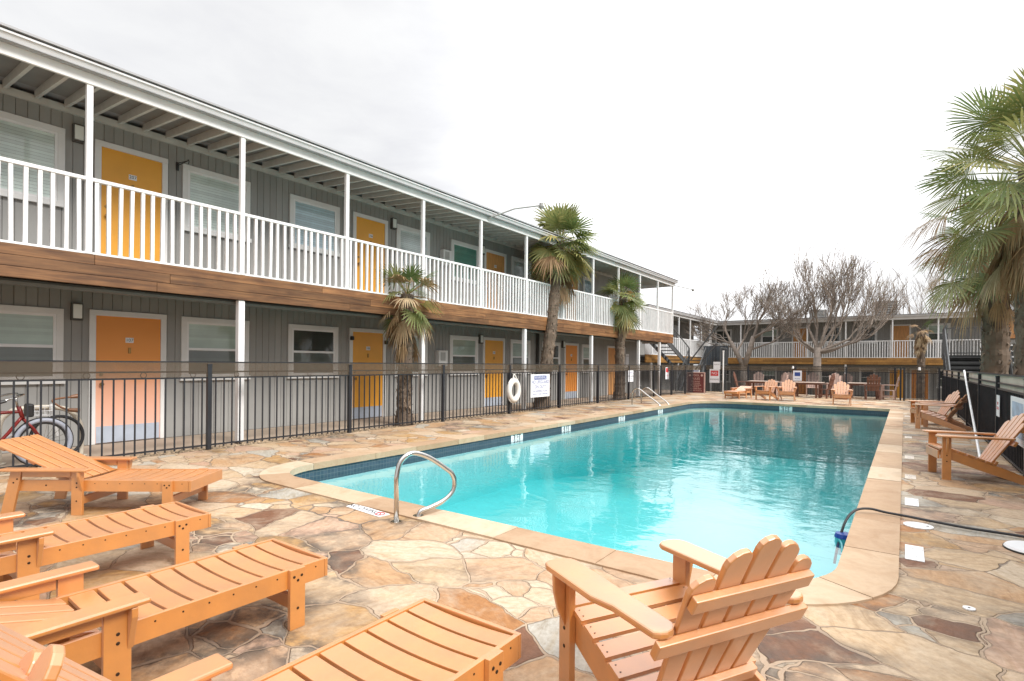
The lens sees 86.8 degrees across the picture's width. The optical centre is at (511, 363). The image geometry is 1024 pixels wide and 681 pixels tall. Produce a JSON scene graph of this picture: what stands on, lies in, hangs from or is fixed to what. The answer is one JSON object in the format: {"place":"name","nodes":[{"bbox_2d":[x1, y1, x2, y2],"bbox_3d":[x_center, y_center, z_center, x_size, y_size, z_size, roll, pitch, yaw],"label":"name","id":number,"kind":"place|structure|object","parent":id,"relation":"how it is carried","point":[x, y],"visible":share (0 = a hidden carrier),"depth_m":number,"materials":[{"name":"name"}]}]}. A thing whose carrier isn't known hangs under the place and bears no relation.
{"place":"outdoors","nodes":[
{"label":"outdoors","id":0,"kind":"place"},
{"bbox_2d":[0,394,669,474],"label":"gravel","id":1,"kind":"structure","parent":0,"point":[141,455],"depth_m":9.30,"materials":[{"name":"gravel"}]},
{"bbox_2d":[0,393,73,466],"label":"bicycle","id":2,"kind":"object","parent":1,"relation":"on","point":[20,431],"visible":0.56,"depth_m":6.50,"materials":[{"name":"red metal"}]},
{"bbox_2d":[0,389,686,466],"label":"walkway","id":3,"kind":"structure","parent":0,"point":[95,451],"depth_m":9.63,"materials":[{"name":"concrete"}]},
{"bbox_2d":[0,405,86,464],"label":"bike rack","id":4,"kind":"object","parent":3,"relation":"on","point":[74,415],"visible":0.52,"depth_m":6.97,"materials":[{"name":"metal"}]},
{"bbox_2d":[6,394,84,450],"bbox_3d":[-5.996,0.831,6.935,0.168,0.846,0.849,0,0,36],"label":"bicycle","id":5,"kind":"object","parent":3,"relation":"on","point":[69,418],"visible":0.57,"depth_m":7.05,"materials":[{"name":"black metal"}]},
{"bbox_2d":[0,22,694,452],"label":"motel building","id":6,"kind":"structure","parent":3,"relation":"on","point":[142,218],"depth_m":9.32,"materials":[{"name":"grey"}]},
{"bbox_2d":[0,304,64,384],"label":"window","id":7,"kind":"structure","parent":6,"relation":"in","point":[41,342],"depth_m":7.66,"materials":[{"name":"glass"}]},
{"bbox_2d":[0,110,64,207],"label":"window","id":8,"kind":"structure","parent":6,"relation":"in","point":[58,143],"depth_m":7.65,"materials":[{"name":"glass"}]},
{"bbox_2d":[88,309,166,444],"bbox_3d":[-6.090,0.217,8.618,0.061,2.060,1.060,1,0,36],"label":"door","id":9,"kind":"structure","parent":6,"relation":"in","point":[113,335],"depth_m":8.60,"materials":[{"name":"orange paint"}]},
{"bbox_2d":[94,139,167,262],"bbox_3d":[-6.053,-2.383,8.638,0.061,2.060,1.010,1,0,36],"label":"door","id":10,"kind":"structure","parent":6,"relation":"in","point":[114,163],"depth_m":8.61,"materials":[{"name":"yellow paint"}]},
{"bbox_2d":[179,316,250,380],"bbox_3d":[-5.296,-0.246,9.713,0.054,1.100,1.220,1,0,36],"label":"window","id":11,"kind":"structure","parent":6,"relation":"in","point":[197,346],"depth_m":9.64,"materials":[{"name":"glass"}]},
{"bbox_2d":[182,164,251,242],"bbox_3d":[-5.273,-2.836,9.713,0.054,1.140,1.220,1,0,36],"label":"window","id":12,"kind":"structure","parent":6,"relation":"in","point":[228,195],"depth_m":9.64,"materials":[{"name":"glass"}]},
{"bbox_2d":[287,324,339,378],"bbox_3d":[-4.133,-0.236,11.315,0.054,1.100,1.220,1,0,36],"label":"window","id":13,"kind":"structure","parent":6,"relation":"in","point":[299,349],"depth_m":11.30,"materials":[{"name":"glass"}]},
{"bbox_2d":[288,194,339,256],"bbox_3d":[-4.105,-2.856,11.323,0.054,1.080,1.220,1,0,36],"label":"window","id":14,"kind":"structure","parent":6,"relation":"in","point":[308,204],"depth_m":11.31,"materials":[{"name":"glass"}]},
{"bbox_2d":[349,328,385,418],"bbox_3d":[-3.307,0.241,12.454,0.061,2.060,1.040,1,0,36],"label":"door","id":15,"kind":"structure","parent":6,"relation":"in","point":[367,346],"depth_m":12.47,"materials":[{"name":"yellow paint"}]},
{"bbox_2d":[352,211,387,292],"bbox_3d":[-3.255,-2.358,12.495,0.061,2.060,1.000,1,0,36],"label":"door","id":16,"kind":"structure","parent":6,"relation":"in","point":[367,228],"depth_m":12.46,"materials":[{"name":"yellow paint"}]},
{"bbox_2d":[393,333,428,376],"bbox_3d":[-2.510,-0.222,13.553,0.054,1.100,1.150,1,0,36],"label":"window","id":17,"kind":"structure","parent":6,"relation":"in","point":[415,366],"depth_m":13.76,"materials":[{"name":"white paint"}]},
{"bbox_2d":[396,224,429,274],"bbox_3d":[-2.463,-2.827,13.586,0.054,1.110,1.170,1,0,36],"label":"window","id":18,"kind":"structure","parent":6,"relation":"in","point":[410,232],"depth_m":13.51,"materials":[{"name":"glass"}]},
{"bbox_2d":[449,335,478,374],"bbox_3d":[-1.332,-0.212,15.176,0.054,1.100,1.240,1,0,36],"label":"window","id":19,"kind":"structure","parent":6,"relation":"in","point":[460,347],"depth_m":15.16,"materials":[{"name":"glass"}]},
{"bbox_2d":[451,239,478,284],"bbox_3d":[-1.298,-2.816,15.192,0.054,1.110,1.240,1,0,36],"label":"window","id":20,"kind":"structure","parent":6,"relation":"in","point":[471,248],"depth_m":15.18,"materials":[{"name":"glass"}]},
{"bbox_2d":[482,337,504,406],"bbox_3d":[-0.532,0.265,16.279,0.061,2.060,1.070,1,0,36],"label":"door","id":21,"kind":"structure","parent":6,"relation":"in","point":[493,348],"depth_m":16.28,"materials":[{"name":"yellow paint"}]},
{"bbox_2d":[484,249,506,309],"bbox_3d":[-0.492,-2.334,16.303,0.061,2.060,1.070,1,0,36],"label":"door","id":22,"kind":"structure","parent":6,"relation":"in","point":[493,260],"depth_m":16.28,"materials":[{"name":"brown wood"}]},
{"bbox_2d":[510,339,530,373],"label":"window","id":23,"kind":"structure","parent":6,"relation":"in","point":[515,345],"depth_m":17.29,"materials":[{"name":"glass"}]},
{"bbox_2d":[511,256,531,294],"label":"window","id":24,"kind":"structure","parent":6,"relation":"in","point":[514,265],"depth_m":17.26,"materials":[{"name":"glass"}]},
{"bbox_2d":[542,341,560,372],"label":"window","id":25,"kind":"structure","parent":6,"relation":"in","point":[556,358],"depth_m":19.22,"materials":[{"name":"glass"}]},
{"bbox_2d":[564,343,578,398],"bbox_3d":[2.213,0.289,20.063,0.061,2.060,1.040,1,0,36],"label":"door","id":26,"kind":"structure","parent":6,"relation":"in","point":[571,350],"depth_m":20.04,"materials":[{"name":"orange paint"}]},
{"bbox_2d":[581,344,588,372],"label":"window","id":27,"kind":"structure","parent":6,"relation":"in","point":[585,347],"depth_m":20.92,"materials":[{"name":"glass"}]},
{"bbox_2d":[583,276,594,305],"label":"window","id":28,"kind":"structure","parent":6,"relation":"in","point":[585,289],"depth_m":21.04,"materials":[{"name":"glass"}]},
{"bbox_2d":[606,346,625,394],"bbox_3d":[4.480,0.309,23.187,0.061,2.060,1.800,1,0,36],"label":"door","id":29,"kind":"structure","parent":6,"relation":"in","point":[610,349],"depth_m":22.75,"materials":[{"name":"brown wood"}]},
{"bbox_2d":[0,391,1023,680],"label":"pool deck","id":30,"kind":"structure","parent":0,"point":[918,623],"depth_m":3.36,"materials":[{"name":"stone"}]},
{"bbox_2d":[19,644,64,680],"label":"adirondack chair","id":31,"kind":"object","parent":30,"relation":"on","point":[46,663],"visible":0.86,"depth_m":0.91,"materials":[{"name":"orange wood"}]},
{"bbox_2d":[0,501,210,600],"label":"sun lounger","id":32,"kind":"object","parent":30,"relation":"on","point":[35,549],"visible":0.96,"depth_m":3.21,"materials":[{"name":"orange wood"}]},
{"bbox_2d":[0,434,221,514],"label":"sun lounger","id":33,"kind":"object","parent":30,"relation":"on","point":[83,473],"visible":0.98,"depth_m":4.61,"materials":[{"name":"orange wood"}]},
{"bbox_2d":[0,538,327,680],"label":"sun lounger","id":34,"kind":"object","parent":30,"relation":"on","point":[125,615],"visible":0.99,"depth_m":2.31,"materials":[{"name":"orange wood"}]},
{"bbox_2d":[0,598,520,680],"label":"sun lounger","id":35,"kind":"object","parent":30,"relation":"on","point":[424,639],"visible":1,"depth_m":1.87,"materials":[{"name":"orange wood"}]},
{"bbox_2d":[0,360,659,468],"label":"iron fence","id":36,"kind":"object","parent":30,"relation":"on","point":[349,375],"visible":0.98,"depth_m":9.21,"materials":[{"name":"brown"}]},
{"bbox_2d":[506,374,520,402],"bbox_3d":[0.045,0.649,13.863,0.137,0.764,0.544,0,0,36],"label":"life ring","id":37,"kind":"object","parent":36,"relation":"hanging from","point":[516,383],"visible":1,"depth_m":13.78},
{"bbox_2d":[530,374,549,397],"bbox_3d":[0.787,0.622,15.017,0.008,0.630,0.960,0,0,36],"label":"warning sign","id":38,"kind":"object","parent":36,"relation":"attached to","point":[540,385],"visible":1,"depth_m":15.02,"materials":[{"name":"white"}]},
{"bbox_2d":[346,504,389,516],"bbox_3d":[-1.273,1.282,4.734,0.522,0.012,0.110,1,0,41],"label":"deck tile","id":39,"kind":"object","parent":30,"relation":"on","point":[371,511],"visible":1,"depth_m":4.71,"materials":[{"name":"tile"}]},
{"bbox_2d":[391,451,456,523],"bbox_3d":[-0.745,1.013,4.560,0.612,0.576,0.125,1,0,-40],"label":"pool handrail","id":40,"kind":"object","parent":30,"relation":"on","point":[441,465],"visible":0.98,"depth_m":4.52,"materials":[{"name":"silver metal"}]},
{"bbox_2d":[259,400,902,605],"bbox_3d":[4.297,1.362,11.354,6.320,0.082,17.140,0,0,36],"label":"pool coping","id":41,"kind":"object","parent":30,"relation":"on","point":[866,569],"visible":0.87,"depth_m":4.43,"materials":[{"name":"beige stone"}]},
{"bbox_2d":[319,430,875,577],"bbox_3d":[4.287,2.555,11.354,5.940,1.965,16.760,0,0,36],"label":"pool basin","id":42,"kind":"object","parent":30,"relation":"in","point":[646,510],"visible":0.2,"depth_m":9.29,"materials":[{"name":"liquid"}]},
{"bbox_2d":[293,403,888,481],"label":"waterline tiles","id":43,"kind":"object","parent":42,"relation":"attached to","point":[327,473],"visible":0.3,"depth_m":8.98,"materials":[{"name":"tile"}]},
{"bbox_2d":[631,387,668,405],"bbox_3d":[4.460,1.139,17.421,0.979,0.694,0.792,0,0,36],"label":"pool ladder","id":44,"kind":"object","parent":30,"relation":"on","point":[647,395],"visible":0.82,"depth_m":17.39,"materials":[{"name":"silver metal"}]},
{"bbox_2d":[545,534,814,680],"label":"adirondack chair","id":45,"kind":"object","parent":30,"relation":"on","point":[708,627],"visible":1,"depth_m":1.81,"materials":[{"name":"orange wood"}]},
{"bbox_2d":[660,365,701,395],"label":"fence gate","id":46,"kind":"structure","parent":30,"relation":"on","point":[671,381],"depth_m":23.48,"materials":[{"name":"black metal"}]},
{"bbox_2d":[687,370,704,393],"bbox_3d":[8.369,0.843,24.622,0.820,1.060,0.045,0,0,36],"label":"rules board","id":47,"kind":"object","parent":30,"relation":"on","point":[696,381],"visible":1,"depth_m":24.57,"materials":[{"name":"red"}]},
{"bbox_2d":[722,351,723,393],"bbox_3d":[9.526,0.408,24.406,0.083,1.950,0.083,1,0,-32],"label":"sign pole","id":48,"kind":"object","parent":30,"relation":"on","point":[723,374],"visible":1,"depth_m":24.38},
{"bbox_2d":[709,369,719,382],"bbox_3d":[9.191,0.580,24.559,0.440,0.620,0.009,0,0,36],"label":"notice sign","id":49,"kind":"object","parent":48,"relation":"attached to","point":[714,375],"visible":1,"depth_m":24.56,"materials":[{"name":"white"}]},
{"bbox_2d":[724,386,752,398],"bbox_3d":[8.999,1.155,21.468,0.650,0.448,1.746,0,0,43],"label":"sun lounger","id":50,"kind":"object","parent":30,"relation":"on","point":[738,391],"visible":1,"depth_m":21.39,"materials":[{"name":"orange wood"}]},
{"bbox_2d":[749,380,778,395],"bbox_3d":[10.841,1.082,23.384,1.100,0.625,0.798,0,0,36],"label":"dining table","id":51,"kind":"object","parent":30,"relation":"on","point":[753,384],"visible":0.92,"depth_m":23.36,"materials":[{"name":"brown wood"}]},
{"bbox_2d":[754,379,777,400],"bbox_3d":[9.643,0.994,20.458,0.896,0.780,0.631,1,0,-41],"label":"adirondack chair","id":52,"kind":"object","parent":30,"relation":"on","point":[769,391],"visible":0.98,"depth_m":20.44,"materials":[{"name":"orange wood"}]},
{"bbox_2d":[776,372,787,394],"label":"dining chair","id":53,"kind":"object","parent":30,"relation":"on","point":[784,376],"visible":0.52,"depth_m":23.73,"materials":[{"name":"wood"}]},
{"bbox_2d":[777,379,796,400],"bbox_3d":[10.209,0.999,20.049,0.631,0.780,0.896,1,0,33],"label":"adirondack chair","id":54,"kind":"object","parent":30,"relation":"on","point":[787,388],"visible":1,"depth_m":20.17,"materials":[{"name":"orange wood"}]},
{"bbox_2d":[704,365,897,397],"bbox_3d":[12.370,0.765,23.699,7.513,1.286,0.072,0,0,26],"label":"iron fence","id":55,"kind":"object","parent":30,"relation":"on","point":[894,372],"visible":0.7,"depth_m":23.47,"materials":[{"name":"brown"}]},
{"bbox_2d":[793,371,801,380],"bbox_3d":[12.451,0.549,23.604,0.340,0.440,0.008,0,0,36],"label":"notice sign","id":56,"kind":"object","parent":55,"relation":"attached to","point":[797,375],"visible":1,"depth_m":23.60,"materials":[{"name":"white"}]},
{"bbox_2d":[795,382,824,397],"bbox_3d":[12.199,1.094,22.275,1.100,0.625,0.798,0,0,36],"label":"dining table","id":57,"kind":"object","parent":30,"relation":"on","point":[805,383],"visible":0.66,"depth_m":22.01,"materials":[{"name":"brown wood"}]},
{"bbox_2d":[806,372,818,395],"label":"dining chair","id":58,"kind":"object","parent":30,"relation":"on","point":[814,378],"visible":0.73,"depth_m":23.37,"materials":[{"name":"wood"}]},
{"bbox_2d":[815,373,835,398],"bbox_3d":[12.539,0.904,21.640,0.563,1.012,0.631,1,0,-40],"label":"dining chair","id":59,"kind":"object","parent":30,"relation":"on","point":[831,381],"visible":0.91,"depth_m":21.51,"materials":[{"name":"brown wood"}]},
{"bbox_2d":[825,373,840,396],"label":"dining chair","id":60,"kind":"object","parent":30,"relation":"on","point":[837,379],"visible":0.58,"depth_m":22.75,"materials":[{"name":"wood"}]},
{"bbox_2d":[831,381,852,405],"bbox_3d":[11.105,1.007,18.225,0.631,0.780,0.896,1,0,30],"label":"adirondack chair","id":61,"kind":"object","parent":30,"relation":"on","point":[841,388],"visible":1,"depth_m":18.35,"materials":[{"name":"orange wood"}]},
{"bbox_2d":[848,382,880,398],"bbox_3d":[14.161,1.111,21.778,1.100,0.625,0.798,0,0,36],"label":"dining table","id":62,"kind":"object","parent":30,"relation":"on","point":[851,384],"visible":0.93,"depth_m":21.62,"materials":[{"name":"brown wood"}]},
{"bbox_2d":[863,374,881,399],"bbox_3d":[13.950,0.916,20.923,0.563,1.012,0.631,1,0,27],"label":"dining chair","id":63,"kind":"object","parent":30,"relation":"on","point":[874,379],"visible":1,"depth_m":20.72,"materials":[{"name":"brown wood"}]},
{"bbox_2d":[880,375,899,399],"bbox_3d":[14.761,0.923,21.090,0.631,1.012,0.563,1,0,42],"label":"dining chair","id":64,"kind":"object","parent":30,"relation":"on","point":[882,390],"visible":0.88,"depth_m":21.02,"materials":[{"name":"wood"}]},
{"bbox_2d":[899,368,901,400],"bbox_3d":[15.297,0.790,21.297,0.072,1.286,1.550,0,0,36],"label":"iron fence","id":65,"kind":"object","parent":30,"relation":"on","point":[900,392],"visible":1,"depth_m":20.69,"materials":[{"name":"brown"}]},
{"bbox_2d":[905,497,918,506],"bbox_3d":[3.829,1.329,5.182,0.106,0.006,0.340,0,0,36],"label":"deck tile","id":66,"kind":"object","parent":30,"relation":"on","point":[911,502],"visible":1,"depth_m":5.15,"materials":[{"name":"white paint"}]},
{"bbox_2d":[905,544,924,561],"bbox_3d":[2.801,1.320,3.766,0.106,0.006,0.360,0,0,36],"label":"deck tile","id":67,"kind":"object","parent":30,"relation":"on","point":[914,553],"visible":1,"depth_m":3.75,"materials":[{"name":"white paint"}]},
{"bbox_2d":[903,522,933,529],"bbox_3d":[3.311,1.323,4.409,0.200,0.010,0.200,0,0,36],"label":"skimmer lid","id":68,"kind":"object","parent":30,"relation":"on","point":[919,525],"visible":1,"depth_m":4.40,"materials":[{"name":"white paint"}]},
{"bbox_2d":[903,367,940,400],"bbox_3d":[15.311,0.791,20.243,1.140,1.286,0.072,0,0,36],"label":"iron fence","id":69,"kind":"object","parent":30,"relation":"on","point":[904,384],"visible":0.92,"depth_m":20.26,"materials":[{"name":"brown"}]},
{"bbox_2d":[833,507,1023,563],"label":"hose","id":70,"kind":"object","parent":30,"relation":"on","point":[912,517],"visible":0.98,"depth_m":4.48,"materials":[{"name":"black rubber"}]},
{"bbox_2d":[907,390,963,424],"bbox_3d":[9.575,0.994,12.232,0.896,0.780,0.631,1,0,15],"label":"adirondack chair","id":71,"kind":"object","parent":30,"relation":"on","point":[953,397],"visible":0.49,"depth_m":12.15,"materials":[{"name":"orange wood"}]},
{"bbox_2d":[912,394,971,430],"bbox_3d":[8.949,0.988,11.265,0.631,0.780,0.896,1,0,-38],"label":"adirondack chair","id":72,"kind":"object","parent":30,"relation":"on","point":[925,414],"visible":0.96,"depth_m":11.21,"materials":[{"name":"orange wood"}]},
{"bbox_2d":[963,370,980,456],"bbox_3d":[8.107,0.761,9.558,0.042,1.253,6.010,0,0,38],"label":"pool pole","id":73,"kind":"object","parent":30,"relation":"on","point":[974,425],"visible":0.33,"depth_m":9.09,"materials":[{"name":"metal"}]},
{"bbox_2d":[922,413,1023,484],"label":"adirondack chair","id":74,"kind":"object","parent":30,"relation":"on","point":[1006,434],"visible":1,"depth_m":6.21,"materials":[{"name":"orange wood"}]},
{"bbox_2d":[942,369,1023,475],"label":"iron fence","id":75,"kind":"object","parent":30,"relation":"on","point":[985,389],"visible":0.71,"depth_m":9.07,"materials":[{"name":"black metal"}]},
{"bbox_2d":[996,395,999,416],"bbox_3d":[7.087,0.622,7.889,0.007,0.310,0.300,0,0,36],"label":"poster","id":76,"kind":"object","parent":75,"relation":"attached to","point":[998,405],"visible":1,"depth_m":7.84,"materials":[{"name":"white paper"}]},
{"bbox_2d":[1010,396,1023,447],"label":"poster","id":77,"kind":"object","parent":75,"relation":"attached to","point":[1017,405],"visible":0.39,"depth_m":6.45,"materials":[{"name":"white paper"}]},
{"bbox_2d":[1002,540,1023,554],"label":"skimmer lid","id":78,"kind":"object","parent":30,"relation":"on","point":[1016,546],"visible":1,"depth_m":3.87,"materials":[{"name":"white plastic"}]},
{"bbox_2d":[0,0,1023,365],"label":"sky","id":79,"kind":"structure","parent":0,"point":[699,138],"materials":[{"name":"white"}]},
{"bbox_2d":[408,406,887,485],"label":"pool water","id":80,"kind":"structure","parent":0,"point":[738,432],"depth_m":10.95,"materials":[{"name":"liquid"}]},
{"bbox_2d":[834,531,847,554],"bbox_3d":[2.795,1.522,4.560,0.140,0.175,0.140,0,0,36],"label":"chemical floater","id":81,"kind":"object","parent":80,"relation":"in","point":[842,537],"visible":0.49,"depth_m":4.53,"materials":[{"name":"teal plastic"}]},
{"bbox_2d":[1008,322,1015,374],"bbox_3d":[20.617,0.405,20.247,3.900,3.950,6.006,0,0,36],"label":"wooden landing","id":82,"kind":"object","parent":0,"point":[1012,337],"visible":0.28,"depth_m":20.23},
{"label":"gravel bed","id":83,"kind":"structure","parent":0,"visible":0},
{"bbox_2d":[375,263,446,426],"bbox_3d":[-2.212,-0.360,11.443,1.659,3.468,1.645,0,0,36],"label":"fan palm","id":84,"kind":"object","parent":83,"relation":"on","point":[407,325],"visible":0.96,"depth_m":11.20,"materials":[{"name":"plant"}]},
{"bbox_2d":[521,200,602,409],"bbox_3d":[1.503,-1.796,16.389,2.806,6.399,2.735,0,0,36],"label":"fan palm","id":85,"kind":"object","parent":83,"relation":"on","point":[558,265],"visible":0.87,"depth_m":15.95,"materials":[{"name":"plant"}]},
{"bbox_2d":[594,271,648,400],"bbox_3d":[4.042,-1.012,20.100,2.121,4.902,2.165,0,0,36],"label":"fan palm","id":86,"kind":"object","parent":83,"relation":"on","point":[625,317],"visible":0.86,"depth_m":19.78,"materials":[{"name":"plant"}]},
{"label":"ground","id":87,"kind":"structure","parent":0,"visible":0},
{"bbox_2d":[640,304,718,389],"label":"motel building","id":88,"kind":"structure","parent":87,"relation":"on","point":[648,355],"depth_m":31.33,"materials":[{"name":"grey metal"}]},
{"bbox_2d":[650,326,727,390],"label":"metal staircase","id":89,"kind":"structure","parent":87,"relation":"on","point":[709,358],"depth_m":27.78,"materials":[{"name":"metal"}]},
{"bbox_2d":[682,257,831,385],"bbox_3d":[14.168,-2.009,31.795,8.575,8.671,5.337,0,0,36],"label":"bare tree","id":90,"kind":"object","parent":87,"relation":"on","point":[745,360],"visible":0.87,"depth_m":31.87,"materials":[{"name":"grey plant"}]},
{"bbox_2d":[751,236,914,394],"bbox_3d":[17.114,-2.409,29.523,7.814,9.524,5.931,0,0,36],"label":"bare tree","id":91,"kind":"object","parent":87,"relation":"on","point":[832,305],"visible":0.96,"depth_m":29.45,"materials":[{"name":"grey plant"}]},
{"bbox_2d":[702,312,1015,399],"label":"motel building","id":92,"kind":"structure","parent":87,"relation":"on","point":[887,346],"depth_m":32.85,"materials":[{"name":"grey wood"}]},
{"bbox_2d":[715,329,731,344],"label":"window","id":93,"kind":"structure","parent":92,"relation":"in","point":[729,331],"depth_m":37.97,"materials":[{"name":"glass"}]},
{"bbox_2d":[761,367,776,380],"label":"window","id":94,"kind":"structure","parent":92,"relation":"in","point":[763,369],"depth_m":36.17,"materials":[{"name":"glass"}]},
{"bbox_2d":[761,328,778,344],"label":"window","id":95,"kind":"structure","parent":92,"relation":"in","point":[767,336],"depth_m":36.22,"materials":[{"name":"glass"}]},
{"bbox_2d":[792,327,806,356],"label":"door","id":96,"kind":"structure","parent":92,"relation":"in","point":[804,337],"depth_m":35.08,"materials":[{"name":"brown wood"}]},
{"bbox_2d":[791,367,807,394],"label":"door","id":97,"kind":"structure","parent":92,"relation":"in","point":[802,388],"depth_m":35.01,"materials":[{"name":"orange paint"}]},
{"bbox_2d":[809,309,827,317],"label":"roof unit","id":98,"kind":"structure","parent":92,"relation":"on","point":[821,315],"depth_m":36.02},
{"bbox_2d":[821,368,837,384],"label":"window","id":99,"kind":"structure","parent":92,"relation":"in","point":[824,375],"depth_m":34.21,"materials":[{"name":"glass"}]},
{"bbox_2d":[823,326,841,343],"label":"window","id":100,"kind":"structure","parent":92,"relation":"in","point":[838,338],"depth_m":33.98,"materials":[{"name":"glass"}]},
{"bbox_2d":[858,325,876,343],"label":"window","id":101,"kind":"structure","parent":92,"relation":"in","point":[874,337],"depth_m":32.87,"materials":[{"name":"glass"}]},
{"bbox_2d":[859,368,875,385],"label":"window","id":102,"kind":"structure","parent":92,"relation":"in","point":[862,377],"depth_m":33.03,"materials":[{"name":"glass"}]},
{"bbox_2d":[877,300,897,314],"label":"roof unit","id":103,"kind":"structure","parent":92,"relation":"on","point":[889,304],"depth_m":33.49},
{"bbox_2d":[888,368,906,397],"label":"door","id":104,"kind":"structure","parent":92,"relation":"in","point":[890,376],"depth_m":32.19,"materials":[{"name":"yellow paint"}]},
{"bbox_2d":[890,324,910,356],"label":"door","id":105,"kind":"structure","parent":92,"relation":"in","point":[900,331],"depth_m":31.99,"materials":[{"name":"brown wood"}]},
{"bbox_2d":[910,368,929,398],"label":"door","id":106,"kind":"structure","parent":92,"relation":"in","point":[927,381],"depth_m":31.57,"materials":[{"name":"orange paint"}]},
{"bbox_2d":[926,323,950,342],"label":"window","id":107,"kind":"structure","parent":92,"relation":"in","point":[934,326],"depth_m":30.99,"materials":[{"name":"glass"}]},
{"bbox_2d":[906,320,933,398],"bbox_3d":[19.231,0.180,25.536,1.175,4.507,1.217,0,0,36],"label":"fan palm","id":108,"kind":"object","parent":87,"relation":"on","point":[921,343],"visible":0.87,"depth_m":25.42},
{"bbox_2d":[881,263,963,313],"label":"bare tree","id":109,"kind":"object","parent":87,"relation":"on","point":[909,306],"visible":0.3,"depth_m":40.25,"materials":[{"name":"grey plant"}]},
{"bbox_2d":[891,67,1023,374],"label":"fan palm","id":110,"kind":"object","parent":87,"relation":"on","point":[1005,239],"visible":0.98,"depth_m":8.00,"materials":[{"name":"plant"}]},
{"bbox_2d":[909,170,1014,425],"bbox_3d":[9.091,-0.715,10.113,2.497,5.999,2.636,1,0,-4],"label":"fan palm","id":111,"kind":"object","parent":87,"relation":"on","point":[996,332],"visible":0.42,"depth_m":10.02,"materials":[{"name":"plant"}]},
{"bbox_2d":[942,322,982,371],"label":"metal staircase","id":112,"kind":"structure","parent":87,"relation":"on","point":[971,362],"depth_m":22.66,"materials":[{"name":"metal"}]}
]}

